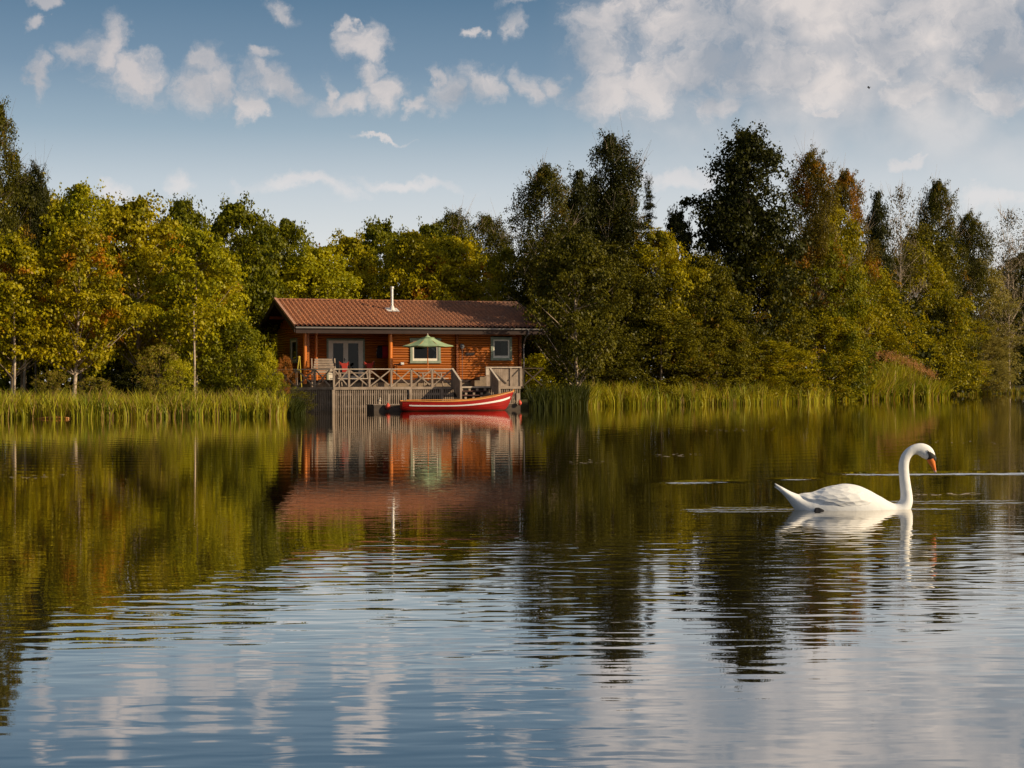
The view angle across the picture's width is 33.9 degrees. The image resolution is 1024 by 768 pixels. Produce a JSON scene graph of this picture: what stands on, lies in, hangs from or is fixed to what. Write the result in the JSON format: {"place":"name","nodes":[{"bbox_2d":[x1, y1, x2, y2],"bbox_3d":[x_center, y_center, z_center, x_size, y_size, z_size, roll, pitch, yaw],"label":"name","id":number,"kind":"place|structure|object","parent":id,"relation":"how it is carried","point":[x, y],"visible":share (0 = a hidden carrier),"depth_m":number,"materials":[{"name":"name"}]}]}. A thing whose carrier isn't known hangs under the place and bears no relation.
{"place":"outdoors","nodes":[
{"label":"outdoors","id":0,"kind":"place"},
{"bbox_2d":[0,394,1023,767],"bbox_3d":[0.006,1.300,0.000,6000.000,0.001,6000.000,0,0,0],"label":"lake water","id":1,"kind":"structure","parent":0,"point":[606,586],"depth_m":10.60,"materials":[{"name":"blue liquid"}]},
{"bbox_2d":[0,384,291,418],"bbox_3d":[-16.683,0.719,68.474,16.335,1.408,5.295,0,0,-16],"label":"reeds","id":2,"kind":"object","parent":1,"relation":"on","point":[78,407],"visible":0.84,"depth_m":68.01,"materials":[{"name":"green plant"}]},
{"bbox_2d":[278,395,306,415],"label":"reeds","id":3,"kind":"object","parent":1,"relation":"on","point":[297,406],"visible":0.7,"depth_m":72.00,"materials":[{"name":"green plant"}]},
{"bbox_2d":[366,393,519,410],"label":"jetty","id":4,"kind":"object","parent":1,"relation":"in","point":[396,407],"visible":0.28,"depth_m":82.16,"materials":[{"name":"grey wood"}]},
{"bbox_2d":[400,389,517,410],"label":"rowing boat","id":5,"kind":"object","parent":1,"relation":"on","point":[500,401],"visible":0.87,"depth_m":82.00,"materials":[{"name":"red paint"}]},
{"bbox_2d":[522,377,599,408],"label":"reeds","id":6,"kind":"object","parent":1,"relation":"in","point":[575,397],"visible":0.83,"depth_m":88.06,"materials":[{"name":"green plant"}]},
{"bbox_2d":[581,378,806,406],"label":"reeds","id":7,"kind":"object","parent":1,"relation":"on","point":[632,396],"visible":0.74,"depth_m":100.50,"materials":[{"name":"green plant"}]},
{"bbox_2d":[774,443,935,510],"bbox_3d":[3.527,1.099,17.244,1.665,0.976,0.475,0,0,0],"label":"swan","id":8,"kind":"object","parent":1,"relation":"on","point":[845,497],"visible":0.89,"depth_m":17.14,"materials":[{"name":"white"}]},
{"bbox_2d":[856,348,961,399],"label":"plumed reeds","id":9,"kind":"object","parent":1,"relation":"on","point":[895,383],"visible":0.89,"depth_m":127.94,"materials":[{"name":"green plant"}]},
{"bbox_2d":[0,0,1023,384],"label":"sky","id":10,"kind":"structure","parent":0,"point":[330,115],"materials":[{"name":"blue"}]},
{"bbox_2d":[3,385,1023,418],"bbox_3d":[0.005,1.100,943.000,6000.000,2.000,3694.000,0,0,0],"label":"ground","id":11,"kind":"structure","parent":0,"point":[524,404],"depth_m":91.66,"materials":[{"name":"green plant"}]},
{"bbox_2d":[0,93,42,360],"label":"birch tree","id":12,"kind":"object","parent":11,"relation":"on","point":[12,168],"visible":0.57,"depth_m":87.86,"materials":[{"name":"green plant"}]},
{"bbox_2d":[0,280,55,395],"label":"young tree","id":13,"kind":"object","parent":11,"relation":"on","point":[18,313],"visible":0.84,"depth_m":72.93,"materials":[{"name":"green plant"}]},
{"bbox_2d":[0,278,56,394],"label":"young tree","id":14,"kind":"object","parent":11,"relation":"on","point":[21,380],"visible":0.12,"depth_m":74.95,"materials":[{"name":"green plant"}]},
{"bbox_2d":[0,172,65,392],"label":"broadleaf tree","id":15,"kind":"object","parent":11,"relation":"on","point":[27,358],"visible":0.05,"depth_m":95.89,"materials":[{"name":"green plant"}]},
{"bbox_2d":[8,145,62,392],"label":"tree","id":16,"kind":"object","parent":11,"relation":"on","point":[42,197],"visible":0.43,"depth_m":91.64,"materials":[{"name":"green plant"}]},
{"bbox_2d":[0,227,73,391],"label":"maple tree","id":17,"kind":"object","parent":11,"relation":"on","point":[13,247],"visible":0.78,"depth_m":73.54,"materials":[{"name":"green plant"}]},
{"bbox_2d":[30,369,73,398],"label":"shrub","id":18,"kind":"object","parent":11,"relation":"on","point":[52,375],"visible":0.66,"depth_m":72.98,"materials":[{"name":"green plant"}]},
{"bbox_2d":[21,177,144,393],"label":"broadleaf tree","id":19,"kind":"object","parent":11,"relation":"on","point":[77,196],"visible":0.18,"depth_m":92.07,"materials":[{"name":"green plant"}]},
{"bbox_2d":[15,210,158,395],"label":"maple tree","id":20,"kind":"object","parent":11,"relation":"on","point":[70,248],"visible":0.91,"depth_m":74.44,"materials":[{"name":"green plant"}]},
{"bbox_2d":[67,376,117,396],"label":"shrub","id":21,"kind":"object","parent":11,"relation":"on","point":[107,384],"visible":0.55,"depth_m":72.92,"materials":[{"name":"green plant"}]},
{"bbox_2d":[64,287,120,395],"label":"young tree","id":22,"kind":"object","parent":11,"relation":"on","point":[80,377],"visible":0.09,"depth_m":78.95,"materials":[{"name":"green plant"}]},
{"bbox_2d":[76,189,195,393],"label":"maple tree","id":23,"kind":"object","parent":11,"relation":"on","point":[140,256],"visible":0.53,"depth_m":81.15,"materials":[{"name":"green plant"}]},
{"bbox_2d":[106,363,173,396],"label":"shrub","id":24,"kind":"object","parent":11,"relation":"on","point":[131,384],"visible":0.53,"depth_m":78.60,"materials":[{"name":"green plant"}]},
{"bbox_2d":[129,342,189,398],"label":"shrub","id":25,"kind":"object","parent":11,"relation":"on","point":[147,378],"visible":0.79,"depth_m":74.77,"materials":[{"name":"green plant"}]},
{"bbox_2d":[118,218,207,389],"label":"broadleaf tree","id":26,"kind":"object","parent":11,"relation":"on","point":[161,361],"visible":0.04,"depth_m":89.39,"materials":[{"name":"green plant"}]},
{"bbox_2d":[157,358,198,399],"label":"shrub","id":27,"kind":"object","parent":11,"relation":"on","point":[180,374],"visible":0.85,"depth_m":72.86,"materials":[{"name":"green plant"}]},
{"bbox_2d":[128,192,228,391],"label":"broadleaf tree","id":28,"kind":"object","parent":11,"relation":"on","point":[181,210],"visible":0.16,"depth_m":97.46,"materials":[{"name":"green plant"}]},
{"bbox_2d":[130,217,251,392],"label":"broadleaf tree","id":29,"kind":"object","parent":11,"relation":"on","point":[209,253],"visible":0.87,"depth_m":78.31,"materials":[{"name":"green plant"}]},
{"bbox_2d":[153,285,234,395],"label":"young tree","id":30,"kind":"object","parent":11,"relation":"on","point":[185,317],"visible":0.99,"depth_m":76.88,"materials":[{"name":"green plant"}]},
{"bbox_2d":[177,245,257,395],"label":"broadleaf tree","id":31,"kind":"object","parent":11,"relation":"on","point":[227,293],"visible":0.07,"depth_m":87.22,"materials":[{"name":"green plant"}]},
{"bbox_2d":[189,311,271,395],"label":"shrub","id":32,"kind":"object","parent":11,"relation":"on","point":[200,386],"visible":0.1,"depth_m":81.56,"materials":[{"name":"green plant"}]},
{"bbox_2d":[189,315,277,398],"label":"shrub","id":33,"kind":"object","parent":11,"relation":"on","point":[250,336],"visible":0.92,"depth_m":78.38,"materials":[{"name":"green plant"}]},
{"bbox_2d":[191,191,296,388],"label":"broadleaf tree","id":34,"kind":"object","parent":11,"relation":"on","point":[261,288],"visible":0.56,"depth_m":94.21,"materials":[{"name":"green plant"}]},
{"bbox_2d":[0,324,530,392],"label":"undergrowth","id":35,"kind":"object","parent":11,"relation":"on","point":[5,383],"visible":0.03,"depth_m":98.62,"materials":[{"name":"green plant"}]},
{"bbox_2d":[250,348,283,397],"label":"shrub","id":36,"kind":"object","parent":11,"relation":"on","point":[269,369],"visible":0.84,"depth_m":77.88,"materials":[{"name":"green plant"}]},
{"bbox_2d":[235,243,309,391],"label":"broadleaf tree","id":37,"kind":"object","parent":11,"relation":"on","point":[273,341],"visible":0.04,"depth_m":100.54,"materials":[{"name":"green plant"}]},
{"bbox_2d":[275,354,297,394],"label":"shrub","id":38,"kind":"object","parent":11,"relation":"on","point":[282,364],"visible":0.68,"depth_m":81.93,"materials":[{"name":"brown plant"}]},
{"bbox_2d":[251,214,344,373],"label":"broadleaf tree","id":39,"kind":"object","parent":11,"relation":"on","point":[290,231],"visible":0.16,"depth_m":103.20,"materials":[{"name":"green plant"}]},
{"bbox_2d":[287,390,316,411],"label":"shrub","id":40,"kind":"object","parent":11,"relation":"on","point":[297,393],"visible":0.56,"depth_m":80.45,"materials":[{"name":"green plant"}]},
{"bbox_2d":[267,242,362,353],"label":"willow tree","id":41,"kind":"object","parent":11,"relation":"on","point":[303,269],"visible":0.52,"depth_m":101.11,"materials":[{"name":"green plant"}]},
{"bbox_2d":[316,228,398,299],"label":"maple tree","id":42,"kind":"object","parent":11,"relation":"on","point":[346,246],"visible":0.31,"depth_m":106.42,"materials":[{"name":"green plant"}]},
{"bbox_2d":[350,215,410,299],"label":"maple tree","id":43,"kind":"object","parent":11,"relation":"on","point":[377,232],"visible":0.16,"depth_m":110.83,"materials":[{"name":"green plant"}]},
{"bbox_2d":[243,386,520,410],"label":"timber deck","id":44,"kind":"structure","parent":11,"relation":"on","point":[351,398],"depth_m":84.71,"materials":[{"name":"grey wood"}]},
{"bbox_2d":[311,358,339,386],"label":"garden bench","id":45,"kind":"object","parent":44,"relation":"on","point":[323,366],"visible":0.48,"depth_m":88.58,"materials":[{"name":"wood"}]},
{"bbox_2d":[269,369,451,386],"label":"deck railing","id":46,"kind":"object","parent":44,"relation":"on","point":[314,371],"visible":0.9,"depth_m":84.40,"materials":[{"name":"wood"}]},
{"bbox_2d":[402,333,452,386],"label":"parasol","id":47,"kind":"object","parent":44,"relation":"on","point":[427,341],"visible":0.96,"depth_m":87.80,"materials":[{"name":"green fabric"}]},
{"bbox_2d":[412,372,448,386],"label":"picnic table","id":48,"kind":"object","parent":44,"relation":"on","point":[418,378],"visible":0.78,"depth_m":86.98,"materials":[{"name":"wood"}]},
{"bbox_2d":[451,368,499,398],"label":"deck stairs","id":49,"kind":"structure","parent":44,"relation":"on","point":[460,391],"depth_m":85.92,"materials":[{"name":"grey wood"}]},
{"bbox_2d":[485,367,521,385],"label":"boarded screen","id":50,"kind":"object","parent":44,"relation":"on","point":[509,376],"visible":0.65,"depth_m":88.78,"materials":[{"name":"grey wood"}]},
{"bbox_2d":[522,368,543,387],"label":"side railing","id":51,"kind":"object","parent":50,"relation":"attached to","point":[523,369],"visible":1,"depth_m":89.22,"materials":[{"name":"grey wood"}]},
{"bbox_2d":[260,287,547,402],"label":"log cabin","id":52,"kind":"object","parent":11,"relation":"on","point":[355,332],"visible":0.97,"depth_m":91.53,"materials":[{"name":"wood"},{"name":"clay"},{"name":"glass"}]},
{"bbox_2d":[290,338,297,362],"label":"window","id":53,"kind":"structure","parent":52,"relation":"in","point":[292,340],"depth_m":92.08,"materials":[{"name":"white glass"}]},
{"bbox_2d":[329,340,345,379],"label":"door","id":54,"kind":"structure","parent":52,"relation":"in","point":[331,342],"depth_m":90.85,"materials":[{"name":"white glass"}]},
{"bbox_2d":[346,341,362,379],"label":"door","id":55,"kind":"structure","parent":52,"relation":"in","point":[360,343],"depth_m":91.39,"materials":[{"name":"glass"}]},
{"bbox_2d":[409,338,440,362],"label":"window","id":56,"kind":"structure","parent":52,"relation":"in","point":[437,357],"depth_m":90.90,"materials":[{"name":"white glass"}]},
{"bbox_2d":[490,337,512,359],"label":"window","id":57,"kind":"structure","parent":52,"relation":"in","point":[503,340],"depth_m":92.51,"materials":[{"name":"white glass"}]},
{"bbox_2d":[359,224,484,300],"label":"broadleaf tree","id":58,"kind":"object","parent":11,"relation":"on","point":[407,243],"visible":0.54,"depth_m":103.87,"materials":[{"name":"green plant"}]},
{"bbox_2d":[398,216,461,290],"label":"broadleaf tree","id":59,"kind":"object","parent":11,"relation":"on","point":[433,228],"visible":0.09,"depth_m":115.53,"materials":[{"name":"green plant"}]},
{"bbox_2d":[432,196,488,296],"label":"birch tree","id":60,"kind":"object","parent":11,"relation":"on","point":[456,225],"visible":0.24,"depth_m":117.52,"materials":[{"name":"green plant"}]},
{"bbox_2d":[405,226,519,300],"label":"broadleaf tree","id":61,"kind":"object","parent":11,"relation":"on","point":[457,250],"visible":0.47,"depth_m":104.98,"materials":[{"name":"green plant"}]},
{"bbox_2d":[480,277,498,300],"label":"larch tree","id":62,"kind":"object","parent":11,"relation":"on","point":[489,282],"visible":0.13,"depth_m":102.94,"materials":[{"name":"green plant"}]},
{"bbox_2d":[464,202,517,295],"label":"birch tree","id":63,"kind":"object","parent":11,"relation":"on","point":[490,232],"visible":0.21,"depth_m":119.33,"materials":[{"name":"green plant"}]},
{"bbox_2d":[472,243,529,355],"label":"broadleaf tree","id":64,"kind":"object","parent":11,"relation":"on","point":[496,261],"visible":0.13,"depth_m":109.34,"materials":[{"name":"green plant"}]},
{"bbox_2d":[488,151,592,383],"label":"birch tree","id":65,"kind":"object","parent":11,"relation":"on","point":[546,177],"visible":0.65,"depth_m":101.51,"materials":[{"name":"green plant"}]},
{"bbox_2d":[521,352,570,393],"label":"shrub","id":66,"kind":"object","parent":11,"relation":"on","point":[531,360],"visible":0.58,"depth_m":96.46,"materials":[{"name":"green plant"}]},
{"bbox_2d":[502,221,623,392],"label":"alder tree","id":67,"kind":"object","parent":11,"relation":"on","point":[529,352],"visible":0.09,"depth_m":102.69,"materials":[{"name":"green plant"}]},
{"bbox_2d":[511,227,639,387],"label":"alder tree","id":68,"kind":"object","parent":11,"relation":"on","point":[568,262],"visible":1,"depth_m":92.03,"materials":[{"name":"green plant"}]},
{"bbox_2d":[560,161,610,371],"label":"alder tree","id":69,"kind":"object","parent":11,"relation":"on","point":[581,198],"visible":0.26,"depth_m":105.45,"materials":[{"name":"green plant"}]},
{"bbox_2d":[521,321,662,392],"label":"bush","id":70,"kind":"object","parent":11,"relation":"on","point":[622,357],"visible":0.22,"depth_m":99.80,"materials":[{"name":"green plant"}]},
{"bbox_2d":[551,236,686,392],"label":"alder tree","id":71,"kind":"object","parent":11,"relation":"on","point":[627,269],"visible":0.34,"depth_m":102.82,"materials":[{"name":"green plant"}]},
{"bbox_2d":[580,112,660,356],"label":"birch tree","id":72,"kind":"object","parent":11,"relation":"on","point":[613,152],"visible":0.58,"depth_m":107.10,"materials":[{"name":"green plant"}]},
{"bbox_2d":[590,170,663,365],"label":"alder tree","id":73,"kind":"object","parent":11,"relation":"on","point":[614,220],"visible":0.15,"depth_m":108.21,"materials":[{"name":"green plant"}]},
{"bbox_2d":[638,174,662,383],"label":"spruce tree","id":74,"kind":"object","parent":11,"relation":"on","point":[649,197],"visible":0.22,"depth_m":111.91,"materials":[{"name":"green plant"}]},
{"bbox_2d":[593,306,726,396],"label":"alder tree","id":75,"kind":"object","parent":11,"relation":"on","point":[691,331],"visible":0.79,"depth_m":101.80,"materials":[{"name":"green plant"}]},
{"bbox_2d":[593,221,733,388],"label":"alder tree","id":76,"kind":"object","parent":11,"relation":"on","point":[664,257],"visible":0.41,"depth_m":105.70,"materials":[{"name":"green plant"}]},
{"bbox_2d":[655,204,700,387],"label":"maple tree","id":77,"kind":"object","parent":11,"relation":"on","point":[678,225],"visible":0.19,"depth_m":111.44,"materials":[{"name":"green plant"}]},
{"bbox_2d":[646,249,770,391],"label":"alder tree","id":78,"kind":"object","parent":11,"relation":"on","point":[724,287],"visible":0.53,"depth_m":105.89,"materials":[{"name":"green plant"}]},
{"bbox_2d":[674,311,764,391],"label":"alder tree","id":79,"kind":"object","parent":11,"relation":"on","point":[709,330],"visible":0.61,"depth_m":104.86,"materials":[{"name":"green plant"}]},
{"bbox_2d":[680,182,806,383],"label":"alder tree","id":80,"kind":"object","parent":11,"relation":"on","point":[755,291],"visible":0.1,"depth_m":114.71,"materials":[{"name":"green plant"}]},
{"bbox_2d":[676,118,825,381],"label":"alder tree","id":81,"kind":"object","parent":11,"relation":"on","point":[749,152],"visible":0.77,"depth_m":110.68,"materials":[{"name":"green plant"}]},
{"bbox_2d":[704,234,818,396],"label":"alder tree","id":82,"kind":"object","parent":11,"relation":"on","point":[771,269],"visible":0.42,"depth_m":110.56,"materials":[{"name":"green plant"}]},
{"bbox_2d":[695,334,831,398],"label":"bush","id":83,"kind":"object","parent":11,"relation":"on","point":[809,377],"visible":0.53,"depth_m":107.61,"materials":[{"name":"green plant"}]},
{"bbox_2d":[532,256,1023,392],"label":"undergrowth","id":84,"kind":"object","parent":11,"relation":"on","point":[937,316],"visible":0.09,"depth_m":151.35,"materials":[{"name":"green plant"}]},
{"bbox_2d":[778,133,859,384],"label":"birch tree","id":85,"kind":"object","parent":11,"relation":"on","point":[814,176],"visible":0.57,"depth_m":117.22,"materials":[{"name":"green plant"}]},
{"bbox_2d":[769,302,869,400],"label":"alder tree","id":86,"kind":"object","parent":11,"relation":"on","point":[832,324],"visible":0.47,"depth_m":115.53,"materials":[{"name":"green plant"}]},
{"bbox_2d":[769,230,885,400],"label":"alder tree","id":87,"kind":"object","parent":11,"relation":"on","point":[852,309],"visible":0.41,"depth_m":117.15,"materials":[{"name":"green plant"}]},
{"bbox_2d":[793,195,885,398],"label":"alder tree","id":88,"kind":"object","parent":11,"relation":"on","point":[852,229],"visible":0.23,"depth_m":121.99,"materials":[{"name":"green plant"}]},
{"bbox_2d":[825,159,885,344],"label":"birch tree","id":89,"kind":"object","parent":11,"relation":"on","point":[847,182],"visible":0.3,"depth_m":126.20,"materials":[{"name":"green plant"}]},
{"bbox_2d":[862,185,903,362],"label":"alder tree","id":90,"kind":"object","parent":11,"relation":"on","point":[879,214],"visible":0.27,"depth_m":140.50,"materials":[{"name":"green plant"}]},
{"bbox_2d":[830,258,950,373],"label":"alder tree","id":91,"kind":"object","parent":11,"relation":"on","point":[884,332],"visible":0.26,"depth_m":132.75,"materials":[{"name":"green plant"}]},
{"bbox_2d":[872,320,928,374],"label":"alder tree","id":92,"kind":"object","parent":11,"relation":"on","point":[906,351],"visible":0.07,"depth_m":138.00,"materials":[{"name":"green plant"}]},
{"bbox_2d":[880,173,934,341],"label":"birch tree","id":93,"kind":"object","parent":11,"relation":"on","point":[900,195],"visible":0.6,"depth_m":149.73,"materials":[{"name":"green plant"}]},
{"bbox_2d":[880,237,984,393],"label":"alder tree","id":94,"kind":"object","parent":11,"relation":"on","point":[935,270],"visible":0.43,"depth_m":154.24,"materials":[{"name":"green plant"}]},
{"bbox_2d":[891,217,993,388],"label":"alder tree","id":95,"kind":"object","parent":11,"relation":"on","point":[940,250],"visible":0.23,"depth_m":159.48,"materials":[{"name":"green plant"}]},
{"bbox_2d":[912,175,974,314],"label":"birch tree","id":96,"kind":"object","parent":11,"relation":"on","point":[936,205],"visible":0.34,"depth_m":167.19,"materials":[{"name":"green plant"}]},
{"bbox_2d":[918,305,1002,394],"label":"willow tree","id":97,"kind":"object","parent":11,"relation":"on","point":[987,369],"visible":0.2,"depth_m":167.08,"materials":[{"name":"green plant"}]},
{"bbox_2d":[948,202,1007,358],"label":"birch tree","id":98,"kind":"object","parent":11,"relation":"on","point":[970,224],"visible":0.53,"depth_m":180.02,"materials":[{"name":"green plant"}]},
{"bbox_2d":[950,386,1023,394],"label":"grass","id":99,"kind":"structure","parent":11,"relation":"on","point":[1014,391],"depth_m":182.44,"materials":[{"name":"green plant"}]},
{"bbox_2d":[958,256,1023,392],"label":"willow tree","id":100,"kind":"object","parent":11,"relation":"on","point":[991,279],"visible":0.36,"depth_m":181.81,"materials":[{"name":"green plant"}]},
{"bbox_2d":[976,320,1020,392],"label":"willow tree","id":101,"kind":"object","parent":11,"relation":"on","point":[1003,370],"visible":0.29,"depth_m":181.20,"materials":[{"name":"green plant"}]},
{"bbox_2d":[974,252,1023,368],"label":"broadleaf tree","id":102,"kind":"object","parent":11,"relation":"on","point":[1020,277],"visible":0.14,"depth_m":203.47,"materials":[{"name":"green plant"}]},
{"bbox_2d":[978,305,1023,386],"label":"broadleaf tree","id":103,"kind":"object","parent":11,"relation":"on","point":[1018,315],"visible":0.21,"depth_m":197.75,"materials":[{"name":"green plant"}]},
{"bbox_2d":[983,198,1023,388],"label":"birch tree","id":104,"kind":"object","parent":11,"relation":"on","point":[1007,255],"visible":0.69,"depth_m":189.66,"materials":[{"name":"green plant"}]},
{"bbox_2d":[795,384,860,402],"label":"reeds","id":105,"kind":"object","parent":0,"point":[823,395],"depth_m":112.97,"materials":[{"name":"green plant"}]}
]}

